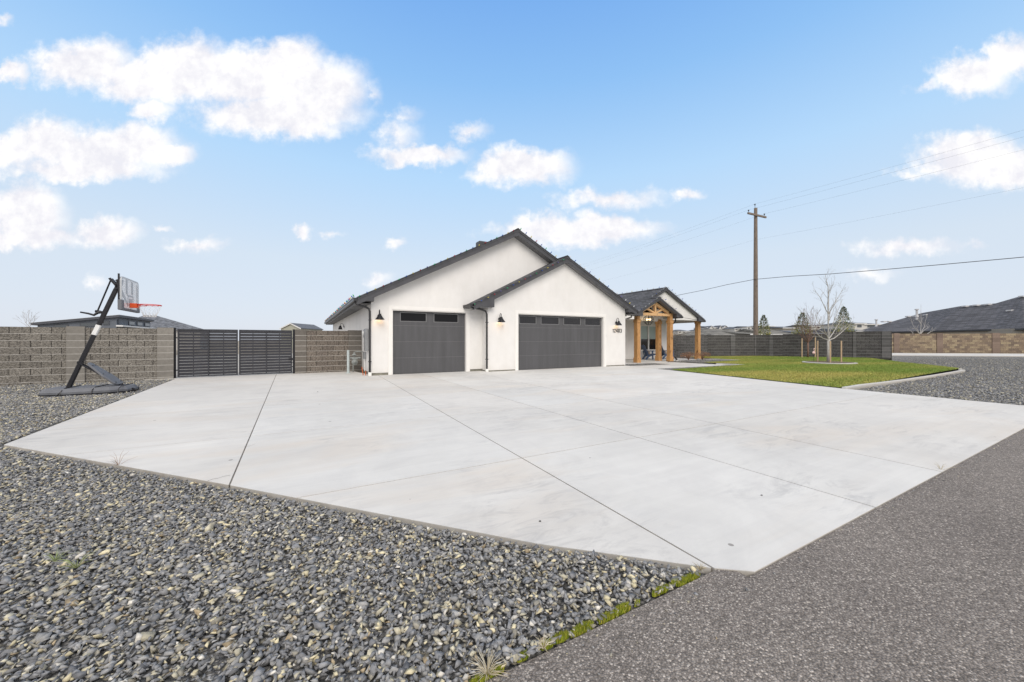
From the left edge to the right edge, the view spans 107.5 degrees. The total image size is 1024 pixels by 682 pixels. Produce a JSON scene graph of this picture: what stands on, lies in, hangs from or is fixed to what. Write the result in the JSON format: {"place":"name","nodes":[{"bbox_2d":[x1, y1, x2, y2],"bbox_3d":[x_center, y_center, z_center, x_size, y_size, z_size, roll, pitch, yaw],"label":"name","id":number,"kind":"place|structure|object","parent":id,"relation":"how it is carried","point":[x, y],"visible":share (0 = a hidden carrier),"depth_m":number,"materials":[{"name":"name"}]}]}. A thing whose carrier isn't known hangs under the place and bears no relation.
{"place":"outdoors","nodes":[
{"label":"outdoors","id":0,"kind":"place"},
{"bbox_2d":[176,353,292,377],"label":"yard slab","id":1,"kind":"structure","parent":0,"point":[238,367],"depth_m":17.55,"materials":[{"name":"concrete"}]},
{"bbox_2d":[0,379,705,681],"bbox_3d":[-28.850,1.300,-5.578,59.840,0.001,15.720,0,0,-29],"label":"gravel base","id":2,"kind":"object","parent":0,"point":[338,661],"visible":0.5,"depth_m":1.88,"materials":[{"name":"grey gravel"}]},
{"bbox_2d":[44,548,75,561],"bbox_3d":[-2.656,1.248,2.210,0.128,0.067,0.138,0,0,37],"label":"grass tuft","id":3,"kind":"object","parent":2,"relation":"on","point":[53,558],"visible":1,"depth_m":2.19,"materials":[{"name":"green plant"}]},
{"bbox_2d":[57,551,95,568],"bbox_3d":[-2.458,1.241,2.123,0.130,0.080,0.164,0,0,37],"label":"grass tuft","id":4,"kind":"object","parent":2,"relation":"on","point":[75,565],"visible":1,"depth_m":2.11,"materials":[{"name":"green plant"}]},
{"bbox_2d":[0,326,173,385],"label":"block wall","id":5,"kind":"structure","parent":2,"relation":"on","point":[39,355],"depth_m":11.48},
{"bbox_2d":[38,273,161,396],"bbox_3d":[-10.128,-0.150,9.385,2.063,2.940,1.320,0,0,-31],"label":"basketball hoop","id":6,"kind":"object","parent":2,"relation":"on","point":[126,289],"visible":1,"depth_m":9.24,"materials":[{"name":"grey plastic"}]},
{"bbox_2d":[174,328,175,377],"bbox_3d":[-11.421,0.465,12.723,0.080,1.810,0.080,0,0,-32],"label":"gate post","id":7,"kind":"object","parent":2,"relation":"on","point":[174,352],"visible":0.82,"depth_m":12.70,"materials":[{"name":"black metal"}]},
{"bbox_2d":[176,329,237,376],"bbox_3d":[-10.690,0.420,13.168,1.752,1.640,0.070,0,0,-32],"label":"gate leaf","id":8,"kind":"object","parent":7,"relation":"attached to","point":[200,352],"visible":1,"depth_m":13.16,"materials":[{"name":"metal"}]},
{"bbox_2d":[535,631,552,651],"bbox_3d":[0.133,1.256,1.565,0.087,0.050,0.098,0,0,27],"label":"grass tuft","id":9,"kind":"object","parent":2,"relation":"on","point":[541,645],"visible":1,"depth_m":1.56,"materials":[{"name":"beige plant"}]},
{"bbox_2d":[469,571,700,681],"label":"moss","id":10,"kind":"object","parent":2,"relation":"on","point":[580,629],"visible":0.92,"depth_m":1.69,"materials":[{"name":"green plant"}]},
{"bbox_2d":[467,651,509,681],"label":"grass tuft","id":11,"kind":"object","parent":10,"relation":"on","point":[485,670],"visible":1,"depth_m":1.44,"materials":[{"name":"beige plant"}]},
{"bbox_2d":[695,563,705,570],"bbox_3d":[1.048,1.261,2.088,0.070,0.040,0.096,0,0,10],"label":"grass tuft","id":12,"kind":"object","parent":2,"relation":"on","point":[700,568],"visible":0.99,"depth_m":2.09,"materials":[{"name":"beige plant"}]},
{"bbox_2d":[176,341,692,373],"bbox_3d":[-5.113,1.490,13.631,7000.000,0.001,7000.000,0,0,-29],"label":"ground","id":13,"kind":"structure","parent":0,"point":[267,347],"depth_m":56.93,"materials":[{"name":"grey concrete"}]},
{"bbox_2d":[17,310,40,325],"bbox_3d":[-33.382,-0.363,25.910,1.936,3.665,0.797,0,0,7],"label":"bare tree","id":14,"kind":"object","parent":13,"relation":"on","point":[26,318],"visible":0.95,"depth_m":25.99,"materials":[{"name":"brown plant"}]},
{"bbox_2d":[30,315,155,328],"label":"blue grey building","id":15,"kind":"structure","parent":13,"relation":"on","point":[117,321],"depth_m":33.66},
{"bbox_2d":[54,324,67,326],"bbox_3d":[-38.778,-1.255,32.308,0.850,0.290,0.055,0,0,-29],"label":"window","id":16,"kind":"structure","parent":15,"relation":"in","point":[55,325],"depth_m":32.27,"materials":[{"name":"grey glass"}]},
{"bbox_2d":[80,322,95,326],"bbox_3d":[-37.336,-1.425,33.109,1.050,0.350,0.055,0,0,-29],"label":"window","id":17,"kind":"structure","parent":15,"relation":"in","point":[81,323],"depth_m":33.07,"materials":[{"name":"grey glass"}]},
{"bbox_2d":[128,321,134,325],"bbox_3d":[-37.399,-1.720,36.944,0.055,0.420,1.500,0,0,-29],"label":"window","id":18,"kind":"structure","parent":15,"relation":"in","point":[129,322],"depth_m":36.84,"materials":[{"name":"grey glass"}]},
{"bbox_2d":[140,315,200,349],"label":"grey hip house","id":19,"kind":"structure","parent":13,"relation":"on","point":[160,322],"depth_m":59.95,"materials":[{"name":"grey"}]},
{"bbox_2d":[279,323,322,348],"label":"gable house","id":20,"kind":"structure","parent":13,"relation":"on","point":[290,326],"depth_m":70.47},
{"bbox_2d":[675,329,736,335],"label":"neighbour house","id":21,"kind":"structure","parent":13,"relation":"on","point":[711,332],"depth_m":53.29,"materials":[{"name":"beige"}]},
{"bbox_2d":[722,331,765,334],"bbox_3d":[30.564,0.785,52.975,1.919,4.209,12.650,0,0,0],"label":"neighbour house","id":22,"kind":"structure","parent":13,"relation":"on","point":[738,333],"depth_m":50.00,"materials":[{"name":"beige"}]},
{"bbox_2d":[737,329,793,334],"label":"neighbour house","id":23,"kind":"structure","parent":13,"relation":"on","point":[775,332],"depth_m":48.26,"materials":[{"name":"beige"}]},
{"bbox_2d":[758,315,772,334],"bbox_3d":[22.049,-0.430,33.005,2.337,3.800,2.176,0,0,-29],"label":"conifer","id":24,"kind":"object","parent":13,"relation":"on","point":[763,320],"visible":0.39,"depth_m":32.85,"materials":[{"name":"green plant"}]},
{"bbox_2d":[792,313,811,333],"bbox_3d":[23.981,-0.447,31.005,2.691,3.833,2.550,0,0,-29],"label":"conifer","id":25,"kind":"object","parent":13,"relation":"on","point":[803,315],"visible":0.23,"depth_m":30.98,"materials":[{"name":"green plant"}]},
{"bbox_2d":[782,331,826,333],"bbox_3d":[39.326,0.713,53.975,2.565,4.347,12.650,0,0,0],"label":"neighbour house","id":26,"kind":"structure","parent":13,"relation":"on","point":[800,332],"depth_m":50.59,"materials":[{"name":"grey"}]},
{"bbox_2d":[813,329,860,333],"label":"neighbour house","id":27,"kind":"structure","parent":13,"relation":"on","point":[817,331],"depth_m":64.96,"materials":[{"name":"grey"}]},
{"bbox_2d":[831,306,856,332],"bbox_3d":[25.123,-0.603,28.501,2.630,4.146,2.457,0,0,-29],"label":"conifer","id":28,"kind":"object","parent":13,"relation":"on","point":[843,316],"visible":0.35,"depth_m":28.39,"materials":[{"name":"green plant"}]},
{"bbox_2d":[909,314,932,333],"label":"young tree","id":29,"kind":"object","parent":13,"relation":"on","point":[920,327],"visible":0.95,"depth_m":42.48,"materials":[{"name":"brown plant"}]},
{"bbox_2d":[861,295,1023,333],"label":"charcoal roof house","id":30,"kind":"structure","parent":13,"relation":"on","point":[1006,316],"depth_m":49.09,"materials":[{"name":"metal"}]},
{"bbox_2d":[0,0,1023,340],"label":"sky","id":31,"kind":"structure","parent":0,"point":[246,164],"materials":[{"name":"blue"}]},
{"bbox_2d":[4,366,1023,576],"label":"driveway","id":32,"kind":"structure","parent":0,"point":[747,477],"depth_m":4.42,"materials":[{"name":"concrete"}]},
{"bbox_2d":[293,329,294,372],"bbox_3d":[-8.464,0.465,14.570,0.080,1.810,0.080,0,0,-32],"label":"gate post","id":33,"kind":"object","parent":32,"relation":"on","point":[293,350],"visible":0.82,"depth_m":14.54,"materials":[{"name":"black metal"}]},
{"bbox_2d":[239,330,294,374],"bbox_3d":[-9.167,0.420,14.113,1.765,1.640,0.080,0,0,-32],"label":"gate leaf","id":34,"kind":"object","parent":33,"relation":"attached to","point":[246,358],"visible":1,"depth_m":14.06,"materials":[{"name":"metal"}]},
{"bbox_2d":[295,329,361,373],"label":"block wall","id":35,"kind":"structure","parent":32,"relation":"on","point":[319,351],"depth_m":15.11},
{"bbox_2d":[347,350,349,372],"bbox_3d":[-6.388,0.845,14.650,0.220,0.950,0.220,0,0,-29],"label":"bollard","id":36,"kind":"object","parent":32,"relation":"on","point":[348,361],"visible":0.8,"depth_m":14.61,"materials":[{"name":"grey metal"}]},
{"bbox_2d":[229,374,711,571],"bbox_3d":[-0.372,1.348,10.197,19.321,0.144,15.844,0,0,-29],"label":"driveway joint filler","id":37,"kind":"object","parent":32,"relation":"in","point":[449,416],"visible":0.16,"depth_m":3.83,"materials":[{"name":"grey"}]},
{"bbox_2d":[324,228,705,375],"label":"house","id":38,"kind":"structure","parent":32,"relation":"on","point":[566,312],"depth_m":16.13,"materials":[{"name":"paint"}]},
{"bbox_2d":[325,295,353,320],"bbox_3d":[-10.333,-1.568,21.729,0.085,0.117,19.772,0,0,-29],"label":"string light","id":39,"kind":"object","parent":38,"relation":"attached to","point":[339,307],"visible":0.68,"depth_m":18.03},
{"bbox_2d":[350,351,362,371],"bbox_3d":[-6.295,0.855,15.246,0.502,0.870,0.201,0,0,-29],"label":"gas meter","id":40,"kind":"object","parent":38,"relation":"attached to","point":[354,361],"visible":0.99,"depth_m":15.18,"materials":[{"name":"grey metal"}]},
{"bbox_2d":[363,351,365,370],"bbox_3d":[-5.809,0.810,14.789,0.088,0.760,0.300,0,0,-29],"label":"utility box","id":41,"kind":"object","parent":38,"relation":"attached to","point":[364,355],"visible":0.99,"depth_m":14.70,"materials":[{"name":"grey metal"}]},
{"bbox_2d":[362,329,367,350],"bbox_3d":[-5.638,-0.030,14.409,0.158,0.840,0.650,0,0,-29],"label":"electric panel","id":42,"kind":"object","parent":38,"relation":"attached to","point":[365,333],"visible":1,"depth_m":14.15,"materials":[{"name":"grey metal"}]},
{"bbox_2d":[375,309,384,319],"bbox_3d":[-4.790,-0.951,13.607,0.330,0.373,0.354,0,0,-29],"label":"wall lamp","id":43,"kind":"object","parent":38,"relation":"attached to","point":[379,316],"visible":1,"depth_m":13.55,"materials":[{"name":"black metal"}]},
{"bbox_2d":[393,311,464,373],"bbox_3d":[-3.239,0.061,14.851,2.920,2.422,0.057,0,0,-29],"label":"garage door","id":44,"kind":"structure","parent":38,"relation":"in","point":[423,342],"depth_m":14.80,"materials":[{"name":"grey metal"}]},
{"bbox_2d":[359,229,517,296],"bbox_3d":[-2.506,-3.167,14.589,6.418,3.294,0.103,0,0,-29],"label":"string light","id":45,"kind":"object","parent":38,"relation":"attached to","point":[439,262],"visible":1,"depth_m":14.48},
{"bbox_2d":[498,313,504,321],"bbox_3d":[-0.439,-0.951,15.453,0.330,0.373,0.354,0,0,-29],"label":"wall lamp","id":46,"kind":"object","parent":38,"relation":"attached to","point":[500,319],"visible":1,"depth_m":15.37,"materials":[{"name":"black metal"}]},
{"bbox_2d":[475,257,567,303],"bbox_3d":[0.539,-2.591,15.812,4.606,2.358,0.110,0,0,-29],"label":"string light","id":47,"kind":"object","parent":38,"relation":"attached to","point":[519,281],"visible":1,"depth_m":15.72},
{"bbox_2d":[518,314,600,369],"bbox_3d":[2.300,0.061,17.358,4.800,2.422,0.057,0,0,-29],"label":"garage door","id":48,"kind":"structure","parent":38,"relation":"in","point":[544,342],"depth_m":17.25,"materials":[{"name":"grey metal"}]},
{"bbox_2d":[569,256,634,306],"bbox_3d":[4.496,-2.694,18.052,4.312,2.293,0.061,0,0,-29],"label":"string light","id":49,"kind":"object","parent":38,"relation":"attached to","point":[603,283],"visible":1,"depth_m":17.99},
{"bbox_2d":[640,325,655,351],"bbox_3d":[9.226,-0.155,25.461,1.740,1.770,0.150,0,0,-29],"label":"window","id":50,"kind":"structure","parent":38,"relation":"in","point":[647,332],"depth_m":25.44,"materials":[{"name":"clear glass"}]},
{"bbox_2d":[643,311,653,324],"bbox_3d":[8.076,-1.605,22.219,0.598,1.349,0.598,0,0,-29],"label":"pendant lamp","id":51,"kind":"object","parent":38,"relation":"hanging from","point":[648,319],"visible":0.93,"depth_m":22.17,"materials":[{"name":"white glass"}]},
{"bbox_2d":[625,358,696,363],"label":"porch floor","id":52,"kind":"structure","parent":0,"point":[630,361],"depth_m":23.49,"materials":[{"name":"concrete"}]},
{"bbox_2d":[641,345,655,359],"bbox_3d":[9.008,0.750,24.625,0.870,0.987,0.770,0,0,-5],"label":"adirondack chair","id":53,"kind":"object","parent":52,"relation":"on","point":[645,351],"visible":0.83,"depth_m":24.65,"materials":[{"name":"blue plastic"}]},
{"bbox_2d":[662,347,674,358],"bbox_3d":[10.455,0.750,25.520,0.870,0.987,0.770,0,0,-5],"label":"adirondack chair","id":54,"kind":"object","parent":52,"relation":"on","point":[664,354],"visible":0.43,"depth_m":25.25,"materials":[{"name":"blue plastic"}]},
{"bbox_2d":[635,362,722,370],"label":"walkway","id":55,"kind":"structure","parent":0,"point":[675,365],"depth_m":19.15,"materials":[{"name":"concrete"}]},
{"bbox_2d":[486,429,1023,681],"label":"road","id":56,"kind":"structure","parent":0,"point":[915,585],"depth_m":1.77,"materials":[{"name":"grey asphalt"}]},
{"bbox_2d":[673,356,958,386],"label":"lawn ground","id":57,"kind":"structure","parent":0,"point":[809,375],"depth_m":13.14,"materials":[{"name":"green plant"}]},
{"bbox_2d":[709,355,891,359],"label":"weeds","id":58,"kind":"object","parent":57,"relation":"on","point":[776,356],"visible":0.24,"depth_m":27.30,"materials":[{"name":"green plant"}]},
{"bbox_2d":[801,338,802,356],"bbox_3d":[19.297,0.532,25.000,0.064,1.375,0.061,0,0,-29],"label":"tree stake","id":59,"kind":"object","parent":57,"relation":"on","point":[801,347],"visible":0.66,"depth_m":24.99,"materials":[{"name":"brown wood"}]},
{"bbox_2d":[792,305,825,356],"bbox_3d":[19.830,-0.744,25.105,2.608,3.822,2.079,0,0,11],"label":"reddish tree","id":60,"kind":"object","parent":57,"relation":"on","point":[809,336],"visible":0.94,"depth_m":25.18,"materials":[{"name":"brown plant"}]},
{"bbox_2d":[799,269,853,361],"bbox_3d":[16.469,-1.336,19.622,3.630,5.099,1.436,0,0,-29],"label":"pale tree","id":61,"kind":"object","parent":57,"relation":"on","point":[828,317],"visible":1,"depth_m":19.59,"materials":[{"name":"beige plant"}]},
{"bbox_2d":[802,361,857,363],"bbox_3d":[16.530,1.216,19.600,2.238,0.209,2.238,0,0,-29],"label":"tree ring","id":62,"kind":"object","parent":57,"relation":"on","point":[830,363],"visible":0.33,"depth_m":18.79,"materials":[{"name":"concrete"}]},
{"bbox_2d":[805,361,851,362],"bbox_3d":[16.530,1.115,19.600,1.980,0.001,1.980,0,0,-29],"label":"mulch bed","id":63,"kind":"object","parent":62,"relation":"in","point":[829,362],"visible":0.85,"depth_m":19.18,"materials":[{"name":"grey gravel"}]},
{"bbox_2d":[829,341,830,362],"bbox_3d":[16.269,0.621,19.200,0.064,1.197,0.061,0,0,-29],"label":"tree stake","id":64,"kind":"object","parent":63,"relation":"on","point":[830,351],"visible":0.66,"depth_m":19.17,"materials":[{"name":"brown wood"}]},
{"bbox_2d":[840,341,841,361],"bbox_3d":[17.180,0.614,19.600,0.064,1.213,0.061,0,0,-29],"label":"tree stake","id":65,"kind":"object","parent":63,"relation":"on","point":[840,351],"visible":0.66,"depth_m":19.59,"materials":[{"name":"brown wood"}]},
{"bbox_2d":[625,356,1023,405],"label":"gravel field","id":66,"kind":"structure","parent":0,"point":[904,358],"depth_m":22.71,"materials":[{"name":"grey gravel"}]},
{"bbox_2d":[673,336,675,356],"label":"block wall","id":67,"kind":"structure","parent":66,"relation":"on","point":[674,342],"depth_m":28.19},
{"bbox_2d":[676,335,707,358],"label":"block wall","id":68,"kind":"structure","parent":66,"relation":"on","point":[684,344],"depth_m":28.11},
{"bbox_2d":[668,360,727,363],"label":"shrub bed gravel","id":69,"kind":"object","parent":66,"relation":"on","point":[694,362],"visible":0.23,"depth_m":21.46,"materials":[{"name":"grey gravel"}]},
{"bbox_2d":[680,352,695,359],"bbox_3d":[11.139,0.961,23.717,0.965,0.546,0.967,0,0,-29],"label":"dry shrub","id":70,"kind":"object","parent":69,"relation":"on","point":[688,356],"visible":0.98,"depth_m":23.68,"materials":[{"name":"brown plant"}]},
{"bbox_2d":[694,351,710,359],"bbox_3d":[12.018,0.957,23.716,0.971,0.553,0.985,0,0,-29],"label":"dry shrub","id":71,"kind":"object","parent":69,"relation":"on","point":[702,357],"visible":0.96,"depth_m":23.66,"materials":[{"name":"brown plant"}]},
{"bbox_2d":[708,335,755,358],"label":"block wall","id":72,"kind":"structure","parent":66,"relation":"on","point":[734,345],"depth_m":27.70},
{"bbox_2d":[747,204,766,334],"bbox_3d":[19.378,-4.675,29.938,2.340,12.490,0.406,0,0,-26],"label":"utility pole","id":73,"kind":"object","parent":66,"relation":"on","point":[755,293],"visible":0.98,"depth_m":29.88,"materials":[{"name":"brown wood"}]},
{"bbox_2d":[583,131,1018,264],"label":"power line","id":74,"kind":"object","parent":73,"relation":"attached to","point":[842,180],"visible":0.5,"depth_m":23.67,"materials":[{"name":"grey metal"}]},
{"bbox_2d":[597,137,1021,262],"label":"power line","id":75,"kind":"object","parent":73,"relation":"attached to","point":[850,183],"visible":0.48,"depth_m":22.93,"materials":[{"name":"grey metal"}]},
{"bbox_2d":[605,150,1020,265],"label":"power line","id":76,"kind":"object","parent":73,"relation":"attached to","point":[840,195],"visible":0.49,"depth_m":24.29,"materials":[{"name":"grey metal"}]},
{"bbox_2d":[676,257,1022,295],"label":"telephone cable","id":77,"kind":"object","parent":73,"relation":"attached to","point":[870,270],"visible":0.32,"depth_m":23.00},
{"bbox_2d":[756,335,782,355],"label":"block wall","id":78,"kind":"structure","parent":66,"relation":"on","point":[769,345],"depth_m":27.16,"materials":[{"name":"grey concrete"}]},
{"bbox_2d":[783,334,831,356],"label":"block wall","id":79,"kind":"structure","parent":66,"relation":"on","point":[792,345],"depth_m":26.01,"materials":[{"name":"grey concrete"}]},
{"bbox_2d":[832,331,891,359],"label":"block wall","id":80,"kind":"structure","parent":66,"relation":"on","point":[870,344],"depth_m":24.13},
{"bbox_2d":[842,370,964,389],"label":"lawn curb","id":81,"kind":"structure","parent":66,"relation":"on","point":[859,386],"depth_m":11.55,"materials":[{"name":"concrete"}]},
{"bbox_2d":[892,333,1023,353],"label":"tan block wall","id":82,"kind":"structure","parent":66,"relation":"on","point":[1013,343],"depth_m":37.53,"materials":[{"name":"beige stone"}]},
{"label":"gravel bed","id":83,"kind":"structure","parent":66,"relation":"on","visible":0},
{"bbox_2d":[624,359,730,369],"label":"gravel","id":84,"kind":"structure","parent":83,"relation":"on","point":[704,360],"depth_m":20.13,"materials":[{"name":"grey gravel"}]},
{"bbox_2d":[892,353,1023,356],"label":"pavement","id":85,"kind":"structure","parent":0,"point":[966,354],"depth_m":33.95,"materials":[{"name":"concrete"}]},
{"bbox_3d":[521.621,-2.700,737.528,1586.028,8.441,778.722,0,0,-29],"label":"hill","id":86,"kind":"structure","parent":0,"visible":0},
{"bbox_2d":[673,330,689,333],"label":"hill house","id":87,"kind":"structure","parent":86,"relation":"on","point":[681,331],"depth_m":191.63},
{"bbox_2d":[694,325,727,329],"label":"hill house","id":88,"kind":"structure","parent":86,"relation":"on","point":[715,327],"depth_m":190.74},
{"bbox_2d":[723,327,740,330],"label":"hill house","id":89,"kind":"structure","parent":86,"relation":"on","point":[732,329],"depth_m":182.68,"materials":[{"name":"grey"}]},
{"bbox_2d":[734,326,752,329],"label":"hill house","id":90,"kind":"structure","parent":86,"relation":"on","point":[744,327],"depth_m":179.22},
{"bbox_2d":[758,327,796,330],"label":"hill house","id":91,"kind":"structure","parent":86,"relation":"on","point":[782,328],"depth_m":121.15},
{"bbox_2d":[785,325,820,330],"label":"hill house","id":92,"kind":"structure","parent":86,"relation":"on","point":[819,326],"depth_m":132.62,"materials":[{"name":"grey"}]},
{"bbox_2d":[821,322,866,329],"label":"hill house","id":93,"kind":"structure","parent":86,"relation":"on","point":[858,326],"depth_m":111.13,"materials":[{"name":"grey"}]},
{"bbox_2d":[864,323,880,328],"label":"hill house","id":94,"kind":"structure","parent":86,"relation":"on","point":[867,325],"depth_m":117.91,"materials":[{"name":"grey"}]}
]}

